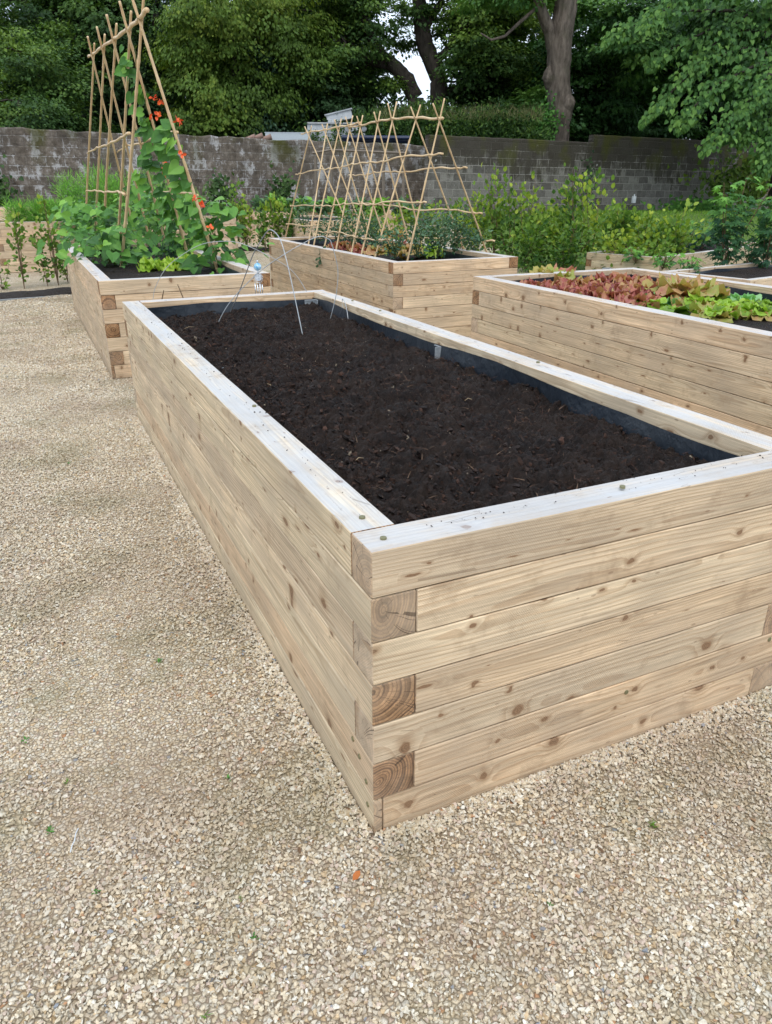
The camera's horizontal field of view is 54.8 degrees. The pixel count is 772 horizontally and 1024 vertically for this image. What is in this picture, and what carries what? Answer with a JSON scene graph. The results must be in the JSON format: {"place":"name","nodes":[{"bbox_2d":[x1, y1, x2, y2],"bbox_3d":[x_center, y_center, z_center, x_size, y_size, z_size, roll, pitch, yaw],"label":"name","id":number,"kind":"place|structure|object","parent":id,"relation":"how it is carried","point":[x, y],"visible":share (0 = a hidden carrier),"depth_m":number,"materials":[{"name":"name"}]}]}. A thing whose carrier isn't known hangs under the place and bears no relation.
{"place":"outdoors","nodes":[
{"label":"outdoors","id":0,"kind":"place"},
{"bbox_2d":[5,0,759,133],"label":"sky","id":1,"kind":"structure","parent":0,"point":[415,65],"materials":[{"name":"white"}]},
{"bbox_2d":[0,209,771,1023],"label":"ground","id":2,"kind":"structure","parent":0,"point":[116,709],"depth_m":1.65,"materials":[{"name":"gravel"}]},
{"bbox_2d":[4,203,33,288],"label":"hedge sapling","id":3,"kind":"object","parent":2,"relation":"on","point":[12,215],"visible":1,"depth_m":9.84,"materials":[{"name":"green plant"}]},
{"bbox_2d":[0,287,71,298],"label":"planting strip","id":4,"kind":"object","parent":2,"relation":"on","point":[34,293],"visible":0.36,"depth_m":9.47,"materials":[{"name":"brown soil"}]},
{"bbox_2d":[24,217,57,285],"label":"hedge sapling","id":5,"kind":"object","parent":2,"relation":"on","point":[32,240],"visible":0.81,"depth_m":10.13,"materials":[{"name":"green plant"}]},
{"bbox_2d":[35,194,65,284],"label":"hedge sapling","id":6,"kind":"object","parent":2,"relation":"on","point":[50,243],"visible":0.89,"depth_m":10.13,"materials":[{"name":"green plant"}]},
{"bbox_2d":[0,216,237,272],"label":"raised bed","id":7,"kind":"object","parent":2,"relation":"on","point":[28,250],"visible":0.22,"depth_m":11.73,"materials":[{"name":"wood"}]},
{"bbox_2d":[1,198,30,221],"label":"carrot top","id":8,"kind":"object","parent":7,"relation":"on","point":[11,209],"visible":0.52,"depth_m":11.91,"materials":[{"name":"green plant"}]},
{"bbox_2d":[0,192,47,221],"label":"carrot top","id":9,"kind":"object","parent":7,"relation":"on","point":[29,217],"visible":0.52,"depth_m":11.88,"materials":[{"name":"green plant"}]},
{"bbox_2d":[48,168,95,218],"bbox_3d":[-5.091,-5.039,12.210,0.940,1.159,0.790,16,28,31],"label":"fennel","id":10,"kind":"object","parent":7,"relation":"on","point":[68,192],"visible":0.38,"depth_m":12.02,"materials":[{"name":"green plant"}]},
{"bbox_2d":[57,158,116,216],"bbox_3d":[-4.795,-5.176,12.336,0.900,1.281,1.023,13,27,27],"label":"fennel","id":11,"kind":"object","parent":7,"relation":"on","point":[94,185],"visible":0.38,"depth_m":12.16,"materials":[{"name":"green plant"}]},
{"bbox_2d":[79,164,131,216],"bbox_3d":[-4.540,-5.077,12.296,0.950,1.278,0.858,-10,26,-23],"label":"fennel","id":12,"kind":"object","parent":7,"relation":"on","point":[111,198],"visible":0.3,"depth_m":12.16,"materials":[{"name":"green plant"}]},
{"bbox_2d":[67,243,270,378],"bbox_3d":[-2.264,-2.105,7.205,1.256,0.699,3.801,-11,26,-23],"label":"raised bed","id":13,"kind":"object","parent":2,"relation":"on","point":[101,292],"visible":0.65,"depth_m":5.61,"materials":[{"name":"wood"}]},
{"bbox_2d":[34,172,159,267],"bbox_3d":[-2.700,-2.738,7.041,1.325,0.906,1.060,10,25,20],"label":"runner bean","id":14,"kind":"object","parent":13,"relation":"on","point":[111,237],"visible":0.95,"depth_m":6.95,"materials":[{"name":"green plant"}]},
{"bbox_2d":[57,177,147,251],"bbox_3d":[-3.133,-3.244,8.152,0.963,0.869,1.492,-6,24,-14],"label":"runner bean","id":15,"kind":"object","parent":13,"relation":"on","point":[88,211],"visible":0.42,"depth_m":8.20,"materials":[{"name":"green plant"}]},
{"bbox_2d":[85,0,218,272],"bbox_3d":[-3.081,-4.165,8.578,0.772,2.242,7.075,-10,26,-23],"label":"bean frame","id":16,"kind":"object","parent":13,"relation":"on","point":[139,19],"visible":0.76,"depth_m":7.00,"materials":[{"name":"brown wood"}]},
{"bbox_2d":[37,183,132,247],"bbox_3d":[-3.693,-3.738,9.351,1.508,0.925,1.244,8,25,17],"label":"runner bean","id":17,"kind":"object","parent":16,"relation":"attached to","point":[65,215],"visible":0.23,"depth_m":9.41,"materials":[{"name":"green plant"}]},
{"bbox_2d":[123,184,163,240],"bbox_3d":[-3.119,-3.844,9.686,0.784,0.788,1.161,-10,26,-23],"label":"runner bean","id":18,"kind":"object","parent":16,"relation":"attached to","point":[133,197],"visible":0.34,"depth_m":9.52,"materials":[{"name":"green plant"}]},
{"bbox_2d":[137,256,166,271],"bbox_3d":[-2.134,-2.276,6.854,0.301,0.180,0.318,3,24,6],"label":"lettuce","id":19,"kind":"object","parent":13,"relation":"on","point":[147,265],"visible":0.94,"depth_m":6.79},
{"bbox_2d":[131,156,194,245],"bbox_3d":[-2.521,-3.497,8.590,0.990,1.066,1.185,-10,26,-23],"label":"runner bean","id":20,"kind":"object","parent":13,"relation":"on","point":[140,181],"visible":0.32,"depth_m":8.55,"materials":[{"name":"green plant"}]},
{"bbox_2d":[114,35,220,260],"bbox_3d":[-1.992,-3.175,6.795,0.742,1.898,2.556,-3,24,-8],"label":"runner bean","id":21,"kind":"object","parent":13,"relation":"on","point":[166,204],"visible":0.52,"depth_m":6.97,"materials":[{"name":"green plant"}]},
{"bbox_2d":[149,94,274,273],"bbox_3d":[-2.037,-3.275,7.599,1.063,1.466,3.658,-10,26,-23],"label":"runner bean","id":22,"kind":"object","parent":13,"relation":"on","point":[174,170],"visible":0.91,"depth_m":6.46,"materials":[{"name":"green plant"}]},
{"bbox_2d":[0,127,424,223],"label":"rubble wall","id":23,"kind":"structure","parent":2,"relation":"on","point":[36,159],"depth_m":20.97,"materials":[{"name":"stone"}]},
{"bbox_2d":[0,154,23,206],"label":"ivy","id":24,"kind":"object","parent":23,"relation":"attached to","point":[4,179],"visible":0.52,"depth_m":18.30,"materials":[{"name":"green plant"}]},
{"bbox_2d":[202,167,243,214],"bbox_3d":[-4.528,-8.795,20.657,1.193,1.408,0.294,2,24,4],"label":"ivy","id":25,"kind":"object","parent":23,"relation":"attached to","point":[217,183],"visible":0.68,"depth_m":20.58,"materials":[{"name":"green plant"}]},
{"bbox_2d":[265,160,303,200],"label":"ivy","id":26,"kind":"object","parent":23,"relation":"attached to","point":[286,187],"visible":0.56,"depth_m":21.37,"materials":[{"name":"green plant"}]},
{"bbox_2d":[219,178,248,245],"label":"hedge sapling","id":27,"kind":"object","parent":2,"relation":"on","point":[231,191],"visible":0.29,"depth_m":15.21,"materials":[{"name":"green plant"}]},
{"bbox_2d":[238,246,268,250],"bbox_3d":[-2.505,-5.574,15.732,1.617,0.070,0.500,6,24,13],"label":"planting strip","id":28,"kind":"object","parent":2,"relation":"on","point":[259,249],"visible":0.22,"depth_m":15.65,"materials":[{"name":"soil"}]},
{"bbox_2d":[233,188,254,250],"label":"hedge sapling","id":29,"kind":"object","parent":28,"relation":"on","point":[245,238],"visible":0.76,"depth_m":15.46,"materials":[{"name":"green plant"}]},
{"bbox_2d":[250,201,282,251],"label":"hedge sapling","id":30,"kind":"object","parent":2,"relation":"on","point":[262,229],"visible":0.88,"depth_m":15.09,"materials":[{"name":"green plant"}]},
{"bbox_2d":[261,191,288,243],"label":"hedge sapling","id":31,"kind":"object","parent":2,"relation":"on","point":[277,218],"visible":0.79,"depth_m":15.07,"materials":[{"name":"green plant"}]},
{"bbox_2d":[274,195,310,236],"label":"hedge sapling","id":32,"kind":"object","parent":2,"relation":"on","point":[290,232],"visible":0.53,"depth_m":15.03,"materials":[{"name":"green plant"}]},
{"bbox_2d":[291,198,315,234],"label":"pea plant","id":33,"kind":"object","parent":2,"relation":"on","point":[302,216],"visible":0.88,"depth_m":10.64,"materials":[{"name":"green plant"}]},
{"bbox_2d":[238,209,396,242],"bbox_3d":[-1.723,-7.343,19.051,3.901,0.699,1.251,-11,26,-23],"label":"raised bed","id":34,"kind":"object","parent":2,"relation":"on","point":[390,217],"visible":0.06,"depth_m":18.08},
{"bbox_2d":[272,215,368,237],"bbox_3d":[-1.407,-5.806,15.625,1.251,0.699,2.600,-11,26,-23],"label":"raised bed","id":35,"kind":"object","parent":2,"relation":"on","point":[295,229],"visible":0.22,"depth_m":14.71,"materials":[{"name":"wood"}]},
{"bbox_2d":[312,149,404,226],"bbox_3d":[-0.704,-8.493,19.754,2.439,2.066,0.081,0,23,0],"label":"timber frame","id":36,"kind":"object","parent":2,"relation":"on","point":[361,151],"visible":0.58,"depth_m":19.53,"materials":[{"name":"wood"}]},
{"bbox_2d":[269,235,517,336],"bbox_3d":[-0.135,-2.637,8.405,1.301,0.699,3.721,-11,26,-23],"label":"raised bed","id":37,"kind":"object","parent":2,"relation":"on","point":[436,292],"visible":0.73,"depth_m":6.93,"materials":[{"name":"wood"}]},
{"bbox_2d":[325,201,373,245],"bbox_3d":[-0.420,-3.236,8.416,0.506,0.526,0.476,-10,26,-23],"label":"pea plant","id":38,"kind":"object","parent":37,"relation":"on","point":[351,233],"visible":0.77,"depth_m":8.39,"materials":[{"name":"green plant"}]},
{"bbox_2d":[285,98,494,260],"bbox_3d":[-0.154,-3.819,8.685,1.368,1.511,4.473,-10,26,-23],"label":"cane lattice","id":39,"kind":"object","parent":37,"relation":"on","point":[360,125],"visible":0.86,"depth_m":7.87,"materials":[{"name":"brown wood"}]},
{"bbox_2d":[368,221,411,259],"bbox_3d":[0.018,-2.650,7.273,0.400,0.363,0.581,8,25,16],"label":"pea plant","id":40,"kind":"object","parent":37,"relation":"on","point":[394,248],"visible":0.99,"depth_m":7.21,"materials":[{"name":"green plant"}]},
{"bbox_2d":[400,215,435,259],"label":"pea plant","id":41,"kind":"object","parent":37,"relation":"on","point":[422,235],"visible":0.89,"depth_m":7.31,"materials":[{"name":"green plant"}]},
{"bbox_2d":[418,210,462,257],"bbox_3d":[0.529,-2.770,7.430,0.460,0.457,0.389,-10,26,-23],"label":"pea plant","id":42,"kind":"object","parent":37,"relation":"on","point":[440,241],"visible":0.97,"depth_m":7.43,"materials":[{"name":"green plant"}]},
{"bbox_2d":[435,204,480,254],"bbox_3d":[0.686,-2.894,7.589,0.465,0.524,0.440,-10,26,-23],"label":"pea plant","id":43,"kind":"object","parent":37,"relation":"on","point":[456,229],"visible":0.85,"depth_m":7.62,"materials":[{"name":"green plant"}]},
{"bbox_2d":[450,223,495,251],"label":"pea plant","id":44,"kind":"object","parent":37,"relation":"on","point":[477,238],"visible":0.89,"depth_m":7.66,"materials":[{"name":"green plant"}]},
{"bbox_2d":[122,290,771,834],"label":"raised bed","id":45,"kind":"object","parent":2,"relation":"on","point":[580,596],"visible":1,"depth_m":1.85,"materials":[{"name":"wood"}]},
{"bbox_2d":[441,197,481,249],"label":"hedge sapling","id":46,"kind":"object","parent":2,"relation":"on","point":[456,205],"visible":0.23,"depth_m":13.21,"materials":[{"name":"green plant"}]},
{"bbox_2d":[453,191,498,250],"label":"hedge sapling","id":47,"kind":"object","parent":2,"relation":"on","point":[474,209],"visible":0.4,"depth_m":12.95,"materials":[{"name":"green plant"}]},
{"bbox_2d":[463,163,513,253],"bbox_3d":[1.799,-5.181,12.899,0.951,1.599,0.714,19,30,36],"label":"hedge sapling","id":48,"kind":"object","parent":2,"relation":"on","point":[491,201],"visible":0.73,"depth_m":12.72,"materials":[{"name":"green plant"}]},
{"bbox_2d":[481,183,528,256],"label":"hedge sapling","id":49,"kind":"object","parent":2,"relation":"on","point":[509,223],"visible":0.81,"depth_m":12.68,"materials":[{"name":"green plant"}]},
{"bbox_2d":[423,135,593,223],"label":"block wall","id":50,"kind":"structure","parent":2,"relation":"on","point":[521,160],"depth_m":23.49,"materials":[{"name":"concrete"}]},
{"bbox_2d":[509,215,555,271],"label":"hedge sapling","id":51,"kind":"object","parent":2,"relation":"on","point":[532,238],"visible":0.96,"depth_m":11.59,"materials":[{"name":"green plant"}]},
{"bbox_2d":[501,171,567,259],"bbox_3d":[2.545,-4.934,12.514,1.101,1.475,0.865,18,29,35],"label":"hedge sapling","id":52,"kind":"object","parent":2,"relation":"on","point":[529,196],"visible":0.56,"depth_m":12.36,"materials":[{"name":"green plant"}]},
{"bbox_2d":[519,198,560,264],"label":"hedge sapling","id":53,"kind":"object","parent":2,"relation":"on","point":[526,220],"visible":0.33,"depth_m":12.33,"materials":[{"name":"green plant"}]},
{"bbox_2d":[537,198,582,267],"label":"hedge sapling","id":54,"kind":"object","parent":2,"relation":"on","point":[557,219],"visible":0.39,"depth_m":12.03,"materials":[{"name":"green plant"}]},
{"bbox_2d":[545,209,610,268],"bbox_3d":[2.910,-4.059,11.254,0.855,0.975,1.001,14,27,28],"label":"hedge sapling","id":55,"kind":"object","parent":2,"relation":"on","point":[569,260],"visible":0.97,"depth_m":11.24,"materials":[{"name":"green plant"}]},
{"bbox_2d":[550,162,608,265],"bbox_3d":[3.059,-4.729,11.942,0.801,1.586,0.795,16,28,32],"label":"hedge sapling","id":56,"kind":"object","parent":2,"relation":"on","point":[571,193],"visible":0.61,"depth_m":11.79,"materials":[{"name":"green plant"}]},
{"bbox_2d":[554,172,619,266],"bbox_3d":[3.165,-4.580,11.770,1.136,1.462,0.662,3,24,6],"label":"hedge sapling","id":57,"kind":"object","parent":2,"relation":"on","point":[590,214],"visible":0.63,"depth_m":11.69,"materials":[{"name":"green plant"}]},
{"bbox_2d":[451,208,771,273],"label":"grass","id":58,"kind":"structure","parent":2,"relation":"on","point":[687,211],"depth_m":20.18,"materials":[{"name":"plant"}]},
{"bbox_2d":[589,198,635,251],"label":"hedge sapling","id":59,"kind":"object","parent":2,"relation":"on","point":[613,208],"visible":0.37,"depth_m":11.57,"materials":[{"name":"green plant"}]},
{"bbox_2d":[590,228,644,268],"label":"hedge sapling","id":60,"kind":"object","parent":2,"relation":"on","point":[616,245],"visible":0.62,"depth_m":10.94,"materials":[{"name":"green plant"}]},
{"bbox_2d":[471,268,771,436],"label":"raised bed","id":61,"kind":"object","parent":2,"relation":"on","point":[721,371],"visible":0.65,"depth_m":4.14,"materials":[{"name":"wood"}]},
{"bbox_2d":[529,263,576,279],"bbox_3d":[1.346,-1.832,5.807,0.454,0.188,0.456,-2,24,-5],"label":"lettuce","id":62,"kind":"object","parent":61,"relation":"on","point":[548,268],"visible":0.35,"depth_m":5.79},
{"bbox_2d":[554,274,600,287],"bbox_3d":[1.431,-1.691,5.586,0.461,0.191,0.449,-10,26,-23],"label":"lettuce","id":63,"kind":"object","parent":61,"relation":"on","point":[563,282],"visible":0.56,"depth_m":5.51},
{"bbox_2d":[579,283,639,301],"bbox_3d":[1.506,-1.416,4.950,0.461,0.187,0.467,-10,26,-23],"label":"lettuce","id":64,"kind":"object","parent":61,"relation":"on","point":[606,290],"visible":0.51,"depth_m":4.92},
{"bbox_2d":[611,290,661,308],"bbox_3d":[1.617,-1.348,4.809,0.364,0.159,0.383,-10,26,-23],"label":"lettuce","id":65,"kind":"object","parent":61,"relation":"on","point":[624,297],"visible":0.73,"depth_m":4.73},
{"bbox_2d":[655,274,730,302],"bbox_3d":[2.025,-1.459,4.928,0.475,0.221,0.572,10,25,21],"label":"lettuce","id":66,"kind":"object","parent":61,"relation":"on","point":[711,287],"visible":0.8,"depth_m":4.84,"materials":[{"name":"plant"}]},
{"bbox_2d":[672,290,713,309],"bbox_3d":[1.963,-1.327,4.725,0.285,0.149,0.306,14,27,29],"label":"lettuce","id":67,"kind":"object","parent":61,"relation":"on","point":[696,299],"visible":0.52,"depth_m":4.69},
{"bbox_2d":[689,301,739,322],"bbox_3d":[1.898,-1.144,4.309,0.284,0.136,0.280,12,26,24],"label":"lettuce","id":68,"kind":"object","parent":61,"relation":"on","point":[720,313],"visible":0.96,"depth_m":4.26,"materials":[{"name":"plant"}]},
{"bbox_2d":[733,301,771,320],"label":"lettuce","id":69,"kind":"object","parent":61,"relation":"on","point":[762,315],"visible":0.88,"depth_m":4.26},
{"bbox_2d":[604,206,652,252],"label":"hedge sapling","id":70,"kind":"object","parent":2,"relation":"on","point":[622,224],"visible":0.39,"depth_m":11.38,"materials":[{"name":"green plant"}]},
{"bbox_2d":[624,204,669,253],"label":"hedge sapling","id":71,"kind":"object","parent":2,"relation":"on","point":[633,234],"visible":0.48,"depth_m":11.24,"materials":[{"name":"green plant"}]},
{"bbox_2d":[633,225,686,269],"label":"hedge sapling","id":72,"kind":"object","parent":2,"relation":"on","point":[661,248],"visible":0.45,"depth_m":10.63,"materials":[{"name":"green plant"}]},
{"bbox_2d":[639,207,691,252],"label":"hedge sapling","id":73,"kind":"object","parent":2,"relation":"on","point":[674,218],"visible":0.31,"depth_m":11.12,"materials":[{"name":"green plant"}]},
{"bbox_2d":[585,241,770,270],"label":"raised bed","id":74,"kind":"object","parent":2,"relation":"on","point":[598,259],"visible":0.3,"depth_m":11.06,"materials":[{"name":"wood"}]},
{"bbox_2d":[673,219,728,249],"bbox_3d":[5.288,-4.639,12.522,1.090,0.606,1.111,-10,26,-23],"label":"currant bush","id":75,"kind":"object","parent":74,"relation":"on","point":[702,238],"visible":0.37,"depth_m":12.28,"materials":[{"name":"green plant"}]},
{"bbox_2d":[588,135,770,209],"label":"block wall","id":76,"kind":"structure","parent":2,"relation":"on","point":[637,166],"depth_m":26.41,"materials":[{"name":"concrete"}]},
{"bbox_2d":[667,144,771,210],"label":"ivy","id":77,"kind":"object","parent":76,"relation":"attached to","point":[734,172],"visible":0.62,"depth_m":26.81,"materials":[{"name":"green plant"}]},
{"bbox_2d":[651,198,710,258],"bbox_3d":[4.385,-4.116,11.214,0.956,1.146,0.791,-10,26,-23],"label":"hedge sapling","id":78,"kind":"object","parent":2,"relation":"on","point":[683,241],"visible":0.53,"depth_m":11.11,"materials":[{"name":"green plant"}]},
{"bbox_2d":[600,0,771,202],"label":"lime tree","id":79,"kind":"object","parent":2,"relation":"on","point":[740,40],"visible":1,"depth_m":22.10,"materials":[{"name":"green plant"}]},
{"bbox_2d":[641,191,760,210],"bbox_3d":[10.740,-10.651,25.811,4.480,0.923,0.335,1,23,1],"label":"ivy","id":80,"kind":"object","parent":2,"relation":"on","point":[702,206],"visible":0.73,"depth_m":25.77,"materials":[{"name":"green plant"}]},
{"bbox_2d":[663,261,771,285],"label":"raised bed","id":81,"kind":"object","parent":2,"relation":"on","point":[748,273],"visible":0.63,"depth_m":9.17,"materials":[{"name":"wood"}]},
{"bbox_2d":[652,252,684,269],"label":"ground plant","id":82,"kind":"object","parent":81,"relation":"on","point":[662,263],"visible":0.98,"depth_m":9.63,"materials":[{"name":"green plant"}]},
{"bbox_2d":[703,176,771,265],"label":"currant bush","id":83,"kind":"object","parent":81,"relation":"on","point":[723,237],"visible":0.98,"depth_m":9.55,"materials":[{"name":"green plant"}]},
{"bbox_2d":[746,197,771,267],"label":"currant bush","id":84,"kind":"object","parent":81,"relation":"on","point":[756,253],"visible":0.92,"depth_m":9.63,"materials":[{"name":"green plant"}]},
{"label":"terrain","id":85,"kind":"structure","parent":0,"visible":0},
{"bbox_2d":[0,62,96,129],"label":"broadleaf tree","id":86,"kind":"object","parent":85,"relation":"on","point":[18,116],"visible":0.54,"depth_m":21.43,"materials":[{"name":"green plant"}]},
{"bbox_2d":[0,14,129,132],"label":"broadleaf tree","id":87,"kind":"object","parent":85,"relation":"on","point":[44,71],"visible":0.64,"depth_m":23.17,"materials":[{"name":"green plant"}]},
{"bbox_2d":[0,0,195,131],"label":"broadleaf tree","id":88,"kind":"object","parent":85,"relation":"on","point":[85,17],"visible":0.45,"depth_m":27.22,"materials":[{"name":"green plant"}]},
{"bbox_2d":[71,0,239,132],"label":"broadleaf tree","id":89,"kind":"object","parent":85,"relation":"on","point":[120,97],"visible":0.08,"depth_m":28.15,"materials":[{"name":"green plant"}]},
{"bbox_2d":[116,0,361,136],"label":"beech tree","id":90,"kind":"object","parent":85,"relation":"on","point":[227,33],"visible":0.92,"depth_m":25.84,"materials":[{"name":"green plant"}]},
{"bbox_2d":[227,43,307,136],"bbox_3d":[-4.330,-15.123,27.505,4.099,4.054,3.847,-10,26,-23],"label":"conifer","id":91,"kind":"object","parent":85,"relation":"on","point":[266,67],"visible":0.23,"depth_m":27.07,"materials":[{"name":"green plant"}]},
{"bbox_2d":[264,132,310,139],"bbox_3d":[-3.232,-12.319,24.589,1.470,0.385,0.520,0,23,0],"label":"metal panel stack","id":92,"kind":"object","parent":85,"relation":"on","point":[286,135],"visible":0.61,"depth_m":24.32,"materials":[{"name":"metal"}]},
{"bbox_2d":[214,32,414,135],"bbox_3d":[-2.466,-16.423,29.044,9.263,5.123,6.706,9,25,19],"label":"broadleaf tree","id":93,"kind":"object","parent":85,"relation":"on","point":[330,106],"visible":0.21,"depth_m":27.86,"materials":[{"name":"green plant"}]},
{"bbox_2d":[307,122,356,140],"bbox_3d":[-1.863,-13.006,26.139,1.830,1.130,1.200,0,23,0],"label":"wrapped pallet","id":94,"kind":"object","parent":85,"relation":"on","point":[317,125],"visible":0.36,"depth_m":25.48,"materials":[{"name":"plastic"}]},
{"bbox_2d":[324,108,352,121],"bbox_3d":[-1.634,-13.768,25.917,0.963,0.494,0.780,0,23,0],"label":"polystyrene block","id":95,"kind":"object","parent":94,"relation":"on","point":[342,114],"depth_m":25.59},
{"bbox_2d":[257,0,423,124],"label":"oak tree","id":96,"kind":"object","parent":85,"relation":"on","point":[351,14],"visible":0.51,"depth_m":27.86,"materials":[{"name":"green plant"}]},
{"bbox_2d":[342,140,408,142],"bbox_3d":[-0.338,-12.428,24.913,2.250,0.140,0.140,0,23,0],"label":"dark pipe","id":97,"kind":"object","parent":85,"relation":"on","point":[385,141],"visible":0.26,"depth_m":24.86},
{"bbox_2d":[342,135,409,139],"bbox_3d":[-0.335,-12.426,24.696,2.250,0.140,0.140,0,23,0],"label":"dark pipe","id":98,"kind":"object","parent":97,"relation":"on","point":[371,137],"visible":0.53,"depth_m":24.64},
{"bbox_2d":[0,0,770,140],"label":"woodland","id":99,"kind":"object","parent":85,"relation":"on","point":[395,97],"depth_m":38.54,"materials":[{"name":"green plant"}]},
{"bbox_2d":[292,82,563,145],"bbox_3d":[1.273,-12.965,26.195,9.897,4.028,3.094,1,23,0],"label":"shrubbery","id":100,"kind":"object","parent":85,"relation":"on","point":[492,127],"visible":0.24,"depth_m":25.35,"materials":[{"name":"green plant"}]},
{"bbox_2d":[367,0,542,118],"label":"oak tree","id":101,"kind":"object","parent":85,"relation":"on","point":[468,44],"visible":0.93,"depth_m":27.78,"materials":[{"name":"green plant"}]},
{"bbox_2d":[370,101,544,121],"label":"tall grass","id":102,"kind":"structure","parent":85,"relation":"on","point":[517,112],"depth_m":25.15,"materials":[{"name":"plant"}]},
{"bbox_2d":[439,0,590,112],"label":"broadleaf tree","id":103,"kind":"object","parent":85,"relation":"on","point":[526,26],"visible":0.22,"depth_m":28.50,"materials":[{"name":"green plant"}]},
{"bbox_2d":[447,0,760,141],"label":"lime tree","id":104,"kind":"object","parent":85,"relation":"on","point":[597,112],"visible":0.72,"depth_m":26.88,"materials":[{"name":"green plant"}]},
{"bbox_2d":[531,90,563,140],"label":"ivy","id":105,"kind":"object","parent":104,"relation":"attached to","point":[550,111],"visible":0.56,"depth_m":25.63,"materials":[{"name":"green plant"}]},
{"bbox_2d":[577,0,771,142],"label":"broadleaf tree","id":106,"kind":"object","parent":85,"relation":"on","point":[679,108],"visible":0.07,"depth_m":31.07,"materials":[{"name":"green plant"}]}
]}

